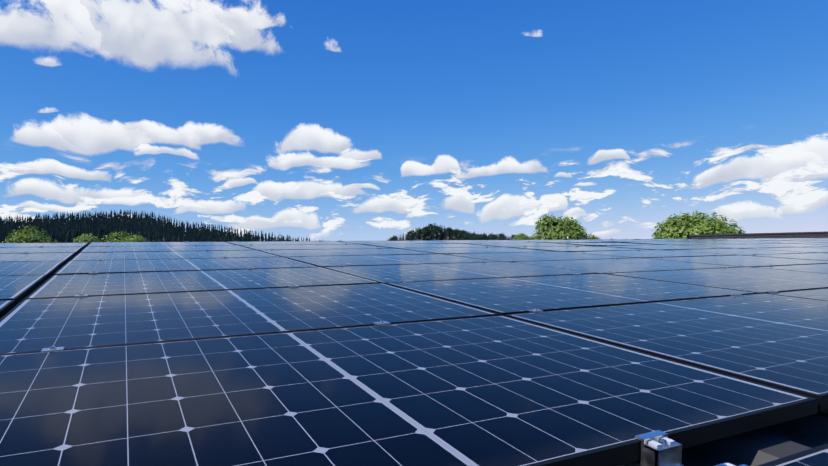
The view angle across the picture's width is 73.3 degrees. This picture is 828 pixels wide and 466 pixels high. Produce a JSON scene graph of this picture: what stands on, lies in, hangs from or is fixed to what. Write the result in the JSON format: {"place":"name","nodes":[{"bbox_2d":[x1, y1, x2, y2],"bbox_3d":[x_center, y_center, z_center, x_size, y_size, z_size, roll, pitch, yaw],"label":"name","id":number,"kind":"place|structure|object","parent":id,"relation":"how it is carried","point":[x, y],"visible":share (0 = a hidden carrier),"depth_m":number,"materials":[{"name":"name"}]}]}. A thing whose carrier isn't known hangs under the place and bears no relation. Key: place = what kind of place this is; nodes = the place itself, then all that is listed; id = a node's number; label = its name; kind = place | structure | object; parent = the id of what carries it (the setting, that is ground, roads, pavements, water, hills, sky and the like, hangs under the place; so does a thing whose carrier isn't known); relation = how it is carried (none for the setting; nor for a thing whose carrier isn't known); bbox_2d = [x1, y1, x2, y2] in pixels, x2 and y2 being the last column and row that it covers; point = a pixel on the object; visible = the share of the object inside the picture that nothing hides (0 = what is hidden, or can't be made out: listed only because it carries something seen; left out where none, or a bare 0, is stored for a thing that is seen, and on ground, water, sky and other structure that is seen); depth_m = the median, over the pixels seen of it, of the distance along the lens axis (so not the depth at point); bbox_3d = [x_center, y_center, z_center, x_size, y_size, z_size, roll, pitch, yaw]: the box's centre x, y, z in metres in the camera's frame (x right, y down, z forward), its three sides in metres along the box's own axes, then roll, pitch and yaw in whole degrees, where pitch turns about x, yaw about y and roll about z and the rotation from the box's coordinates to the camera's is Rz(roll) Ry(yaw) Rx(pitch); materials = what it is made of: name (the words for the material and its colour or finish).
{"place":"outdoors","nodes":[
{"label":"outdoors","id":0,"kind":"place"},
{"bbox_2d":[0,0,827,240],"label":"sky","id":1,"kind":"structure","parent":0,"point":[322,120],"materials":[{"name":"blue"}]},
{"bbox_3d":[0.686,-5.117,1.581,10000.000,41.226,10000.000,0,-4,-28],"label":"terrain","id":2,"kind":"structure","parent":0,"visible":0},
{"bbox_2d":[3,224,57,242],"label":"tree","id":3,"kind":"object","parent":2,"relation":"on","point":[28,237],"visible":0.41,"depth_m":73.26,"materials":[{"name":"green plant"}]},
{"bbox_2d":[58,225,63,242],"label":"conifer tree","id":4,"kind":"object","parent":2,"relation":"on","point":[61,239],"visible":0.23,"depth_m":156.61,"materials":[{"name":"green plant"}]},
{"bbox_2d":[65,224,71,242],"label":"conifer tree","id":5,"kind":"object","parent":2,"relation":"on","point":[68,239],"visible":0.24,"depth_m":156.65,"materials":[{"name":"green plant"}]},
{"bbox_2d":[71,224,74,242],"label":"conifer tree","id":6,"kind":"object","parent":2,"relation":"on","point":[73,235],"visible":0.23,"depth_m":156.61,"materials":[{"name":"green plant"}]},
{"bbox_2d":[72,233,99,243],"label":"tree","id":7,"kind":"object","parent":2,"relation":"on","point":[84,239],"visible":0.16,"depth_m":81.09,"materials":[{"name":"green plant"}]},
{"bbox_2d":[102,226,105,241],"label":"conifer tree","id":8,"kind":"object","parent":2,"relation":"on","point":[103,235],"visible":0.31,"depth_m":163.64,"materials":[{"name":"green plant"}]},
{"bbox_2d":[105,223,108,241],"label":"conifer tree","id":9,"kind":"object","parent":2,"relation":"on","point":[107,232],"visible":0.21,"depth_m":170.27,"materials":[{"name":"green plant"}]},
{"bbox_2d":[101,231,137,241],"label":"tree","id":10,"kind":"object","parent":2,"relation":"on","point":[116,240],"visible":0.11,"depth_m":80.66,"materials":[{"name":"green plant"}]},
{"bbox_2d":[122,234,147,241],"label":"tree","id":11,"kind":"object","parent":2,"relation":"on","point":[132,239],"visible":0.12,"depth_m":79.81,"materials":[{"name":"green plant"}]},
{"bbox_2d":[148,227,151,241],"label":"conifer tree","id":12,"kind":"object","parent":2,"relation":"on","point":[149,237],"visible":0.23,"depth_m":164.07,"materials":[{"name":"green plant"}]},
{"bbox_2d":[415,229,422,239],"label":"tree","id":13,"kind":"object","parent":2,"relation":"on","point":[418,233],"visible":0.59,"depth_m":649.24,"materials":[{"name":"green plant"}]},
{"bbox_2d":[422,227,429,239],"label":"tree","id":14,"kind":"object","parent":2,"relation":"on","point":[424,234],"visible":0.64,"depth_m":592.00,"materials":[{"name":"green plant"}]},
{"bbox_2d":[426,227,437,239],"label":"tree","id":15,"kind":"object","parent":2,"relation":"on","point":[430,232],"visible":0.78,"depth_m":584.73,"materials":[{"name":"green plant"}]},
{"bbox_2d":[433,225,442,237],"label":"tree","id":16,"kind":"object","parent":2,"relation":"on","point":[437,228],"visible":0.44,"depth_m":616.25,"materials":[{"name":"green plant"}]},
{"bbox_2d":[443,227,454,239],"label":"tree","id":17,"kind":"object","parent":2,"relation":"on","point":[447,229],"visible":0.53,"depth_m":660.20,"materials":[{"name":"green plant"}]},
{"bbox_2d":[513,233,528,239],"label":"tree","id":18,"kind":"object","parent":2,"relation":"on","point":[520,236],"visible":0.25,"depth_m":165.44,"materials":[{"name":"green plant"}]},
{"bbox_2d":[527,213,596,239],"bbox_3d":[10.230,4.840,38.286,8.082,12.421,5.278,2,-5,-45],"label":"ash tree","id":19,"kind":"object","parent":2,"relation":"on","point":[563,229],"visible":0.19,"depth_m":37.85,"materials":[{"name":"green plant"}]},
{"bbox_2d":[652,210,744,238],"bbox_3d":[20.800,5.028,40.525,9.364,13.409,11.850,-4,-5,31],"label":"maple tree","id":20,"kind":"object","parent":2,"relation":"on","point":[680,227],"visible":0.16,"depth_m":39.38,"materials":[{"name":"green plant"}]},
{"bbox_2d":[687,231,827,238],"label":"roof","id":21,"kind":"structure","parent":2,"relation":"on","point":[824,234],"depth_m":35.78,"materials":[{"name":"tile"}]},
{"bbox_3d":[3.451,4.615,11.398,31.400,8.719,22.631,0,-4,-28],"label":"hall building","id":22,"kind":"object","parent":2,"relation":"on","visible":0},
{"bbox_2d":[682,411,827,465],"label":"roof","id":23,"kind":"structure","parent":22,"relation":"on","point":[759,446],"depth_m":1.17,"materials":[{"name":"black metal"}]},
{"bbox_2d":[0,300,14,318],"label":"solar panel","id":24,"kind":"object","parent":23,"relation":"on","point":[6,306],"visible":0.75,"depth_m":2.29,"materials":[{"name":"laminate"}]},
{"bbox_2d":[0,274,46,305],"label":"solar panel","id":25,"kind":"object","parent":23,"relation":"on","point":[18,288],"visible":0.86,"depth_m":2.91,"materials":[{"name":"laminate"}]},
{"bbox_2d":[0,260,64,279],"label":"solar panel","id":26,"kind":"object","parent":23,"relation":"on","point":[48,268],"visible":0.82,"depth_m":3.88,"materials":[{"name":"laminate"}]},
{"bbox_2d":[0,252,75,263],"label":"solar panel","id":27,"kind":"object","parent":23,"relation":"on","point":[67,256],"visible":0.79,"depth_m":4.88,"materials":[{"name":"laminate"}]},
{"bbox_2d":[0,247,82,254],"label":"solar panel","id":28,"kind":"object","parent":23,"relation":"on","point":[77,250],"visible":0.68,"depth_m":5.82,"materials":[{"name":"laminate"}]},
{"bbox_2d":[0,243,88,248],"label":"solar panel","id":29,"kind":"object","parent":23,"relation":"on","point":[83,245],"visible":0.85,"depth_m":6.77,"materials":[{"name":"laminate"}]},
{"bbox_2d":[87,242,234,245],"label":"solar panel","id":30,"kind":"object","parent":23,"relation":"on","point":[151,243],"visible":0.65,"depth_m":7.41,"materials":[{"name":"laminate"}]},
{"bbox_2d":[80,245,253,251],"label":"solar panel","id":31,"kind":"object","parent":23,"relation":"on","point":[154,248],"visible":0.73,"depth_m":6.37,"materials":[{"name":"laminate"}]},
{"bbox_2d":[70,250,280,260],"bbox_3d":[-2.284,0.224,5.403,1.722,0.034,1.134,0,2,-28],"label":"solar panel","id":32,"kind":"object","parent":23,"relation":"on","point":[159,255],"visible":0.74,"depth_m":5.35,"materials":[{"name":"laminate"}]},
{"bbox_2d":[54,257,318,274],"bbox_3d":[-1.750,0.256,4.380,1.722,0.034,1.134,0,2,-28],"label":"solar panel","id":33,"kind":"object","parent":23,"relation":"on","point":[119,266],"visible":0.76,"depth_m":4.27,"materials":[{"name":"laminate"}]},
{"bbox_2d":[25,267,380,298],"bbox_3d":[-1.217,0.290,3.357,1.722,0.034,1.134,0,1,-28],"label":"solar panel","id":34,"kind":"object","parent":23,"relation":"on","point":[73,285],"visible":0.74,"depth_m":3.22,"materials":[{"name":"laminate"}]},
{"bbox_2d":[0,283,498,353],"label":"solar panel","id":35,"kind":"object","parent":23,"relation":"on","point":[33,325],"visible":0.82,"depth_m":2.15,"materials":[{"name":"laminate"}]},
{"bbox_2d":[227,241,354,244],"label":"solar panel","id":36,"kind":"object","parent":23,"relation":"on","point":[280,242],"visible":0.47,"depth_m":8.25,"materials":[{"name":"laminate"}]},
{"bbox_2d":[239,244,387,249],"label":"solar panel","id":37,"kind":"object","parent":23,"relation":"on","point":[312,246],"visible":0.5,"depth_m":7.18,"materials":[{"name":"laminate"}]},
{"bbox_2d":[258,248,438,256],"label":"solar panel","id":38,"kind":"object","parent":23,"relation":"on","point":[341,252],"visible":0.55,"depth_m":6.13,"materials":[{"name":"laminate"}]},
{"bbox_2d":[285,254,500,266],"bbox_3d":[-0.213,0.258,5.182,1.722,0.034,1.134,0,2,-28],"label":"solar panel","id":39,"kind":"object","parent":23,"relation":"on","point":[345,260],"visible":0.61,"depth_m":5.09,"materials":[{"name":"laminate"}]},
{"bbox_2d":[338,240,452,243],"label":"solar panel","id":40,"kind":"object","parent":23,"relation":"on","point":[395,242],"visible":0.44,"depth_m":9.03,"materials":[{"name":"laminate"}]},
{"bbox_2d":[0,315,817,465],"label":"solar panel","id":41,"kind":"object","parent":23,"relation":"on","point":[499,390],"visible":1,"depth_m":1.15,"materials":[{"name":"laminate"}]},
{"bbox_2d":[0,238,827,465],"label":"panel clamps","id":42,"kind":"object","parent":23,"relation":"on","point":[659,448],"visible":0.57,"depth_m":0.95,"materials":[{"name":"metal"}]},
{"bbox_2d":[505,293,827,410],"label":"solar panel","id":43,"kind":"object","parent":42,"relation":"on","point":[777,341],"visible":0.72,"depth_m":1.92,"materials":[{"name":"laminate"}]},
{"bbox_2d":[602,267,827,292],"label":"solar panel","id":44,"kind":"object","parent":42,"relation":"on","point":[756,279],"visible":0.66,"depth_m":3.83,"materials":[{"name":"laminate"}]},
{"bbox_2d":[646,255,827,266],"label":"solar panel","id":45,"kind":"object","parent":42,"relation":"on","point":[744,260],"visible":0.57,"depth_m":5.69,"materials":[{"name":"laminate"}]},
{"bbox_2d":[364,243,497,247],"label":"solar panel","id":46,"kind":"object","parent":23,"relation":"on","point":[433,245],"visible":0.56,"depth_m":7.99,"materials":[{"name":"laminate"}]},
{"bbox_2d":[323,261,597,282],"bbox_3d":[0.320,0.290,4.159,1.722,0.034,1.134,0,2,-28],"label":"solar panel","id":47,"kind":"object","parent":23,"relation":"on","point":[424,272],"visible":0.62,"depth_m":4.05,"materials":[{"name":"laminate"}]},
{"bbox_2d":[398,247,553,253],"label":"solar panel","id":48,"kind":"object","parent":23,"relation":"on","point":[451,250],"visible":0.62,"depth_m":6.95,"materials":[{"name":"glass"}]},
{"bbox_2d":[428,240,538,242],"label":"solar panel","id":49,"kind":"object","parent":23,"relation":"on","point":[484,241],"visible":0.64,"depth_m":9.85,"materials":[{"name":"glass"}]},
{"bbox_2d":[463,242,591,246],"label":"solar panel","id":50,"kind":"object","parent":23,"relation":"on","point":[522,244],"visible":0.61,"depth_m":8.77,"materials":[{"name":"glass"}]},
{"bbox_2d":[446,251,633,261],"bbox_3d":[1.325,0.261,5.984,1.722,0.034,1.134,0,2,-28],"label":"solar panel","id":51,"kind":"object","parent":23,"relation":"on","point":[530,256],"visible":0.56,"depth_m":5.92,"materials":[{"name":"glass"}]},
{"bbox_2d":[515,240,612,241],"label":"solar panel","id":52,"kind":"object","parent":23,"relation":"on","point":[562,241],"visible":0.58,"depth_m":10.60,"materials":[{"name":"glass"}]},
{"bbox_2d":[385,273,757,315],"bbox_3d":[0.854,0.323,3.136,1.722,0.034,1.134,0,2,-28],"label":"solar panel","id":53,"kind":"object","parent":23,"relation":"on","point":[507,295],"visible":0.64,"depth_m":2.98,"materials":[{"name":"glass"}]},
{"bbox_2d":[512,246,650,251],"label":"solar panel","id":54,"kind":"object","parent":23,"relation":"on","point":[574,248],"visible":0.61,"depth_m":7.75,"materials":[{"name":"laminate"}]},
{"bbox_2d":[546,242,660,245],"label":"solar panel","id":55,"kind":"object","parent":23,"relation":"on","point":[599,243],"visible":0.59,"depth_m":9.62,"materials":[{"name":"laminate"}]},
{"bbox_2d":[574,239,659,241],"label":"solar panel","id":56,"kind":"object","parent":23,"relation":"on","point":[626,240],"visible":0.53,"depth_m":11.58,"materials":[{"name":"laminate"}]},
{"bbox_2d":[511,258,741,272],"bbox_3d":[1.858,0.293,4.961,1.722,0.032,1.134,0,2,-28],"label":"solar panel","id":57,"kind":"object","parent":23,"relation":"on","point":[616,265],"visible":0.53,"depth_m":4.89,"materials":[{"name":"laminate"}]},
{"bbox_2d":[573,250,734,257],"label":"solar panel","id":58,"kind":"object","parent":23,"relation":"on","point":[645,253],"visible":0.59,"depth_m":6.71,"materials":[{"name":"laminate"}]},
{"bbox_2d":[604,245,723,249],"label":"solar panel","id":59,"kind":"object","parent":23,"relation":"on","point":[665,247],"visible":0.52,"depth_m":8.56,"materials":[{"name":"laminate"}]},
{"bbox_2d":[622,241,723,244],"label":"solar panel","id":60,"kind":"object","parent":23,"relation":"on","point":[666,242],"visible":0.56,"depth_m":10.41,"materials":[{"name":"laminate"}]},
{"bbox_2d":[637,239,722,240],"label":"solar panel","id":61,"kind":"object","parent":23,"relation":"on","point":[680,239],"visible":0.38,"depth_m":12.26,"materials":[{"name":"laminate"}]},
{"bbox_2d":[684,241,770,243],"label":"solar panel","id":62,"kind":"object","parent":23,"relation":"on","point":[736,242],"visible":0.44,"depth_m":11.25,"materials":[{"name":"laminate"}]},
{"bbox_2d":[701,239,772,240],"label":"solar panel","id":63,"kind":"object","parent":23,"relation":"on","point":[736,239],"visible":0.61,"depth_m":12.89,"materials":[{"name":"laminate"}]},
{"bbox_2d":[686,244,788,247],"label":"solar panel","id":64,"kind":"object","parent":23,"relation":"on","point":[736,246],"visible":0.5,"depth_m":9.39,"materials":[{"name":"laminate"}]},
{"bbox_2d":[670,248,817,254],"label":"solar panel","id":65,"kind":"object","parent":23,"relation":"on","point":[738,251],"visible":0.44,"depth_m":7.57,"materials":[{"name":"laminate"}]},
{"bbox_2d":[747,238,806,239],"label":"solar panel","id":66,"kind":"object","parent":23,"relation":"on","point":[773,239],"visible":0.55,"depth_m":13.92,"materials":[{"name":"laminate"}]},
{"bbox_2d":[743,247,827,252],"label":"solar panel","id":67,"kind":"object","parent":23,"relation":"on","point":[810,249],"visible":0.5,"depth_m":8.45,"materials":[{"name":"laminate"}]},
{"bbox_2d":[746,243,827,246],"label":"solar panel","id":68,"kind":"object","parent":23,"relation":"on","point":[792,245],"visible":0.5,"depth_m":10.19,"materials":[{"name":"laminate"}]},
{"bbox_2d":[747,253,827,260],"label":"solar panel","id":69,"kind":"object","parent":23,"relation":"on","point":[816,256],"visible":0.66,"depth_m":6.62,"materials":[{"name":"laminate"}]},
{"bbox_2d":[748,240,827,242],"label":"solar panel","id":70,"kind":"object","parent":23,"relation":"on","point":[775,241],"visible":0.52,"depth_m":11.92,"materials":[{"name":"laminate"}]},
{"bbox_2d":[757,263,827,272],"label":"solar panel","id":71,"kind":"object","parent":23,"relation":"on","point":[819,268],"visible":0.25,"depth_m":4.84,"materials":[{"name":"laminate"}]},
{"bbox_2d":[758,443,827,465],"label":"solar panel","id":72,"kind":"object","parent":23,"relation":"on","point":[816,456],"depth_m":0.88,"materials":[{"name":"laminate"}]},
{"bbox_2d":[767,288,827,300],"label":"solar panel","id":73,"kind":"object","parent":23,"relation":"on","point":[820,294],"visible":0.42,"depth_m":3.02,"materials":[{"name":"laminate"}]},
{"bbox_2d":[777,238,827,239],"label":"solar panel","id":74,"kind":"object","parent":23,"relation":"on","point":[804,238],"visible":0.48,"depth_m":14.89,"materials":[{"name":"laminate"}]},
{"bbox_2d":[778,240,827,241],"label":"solar panel","id":75,"kind":"object","parent":23,"relation":"on","point":[807,240],"visible":0.71,"depth_m":13.11,"materials":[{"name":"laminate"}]}
]}

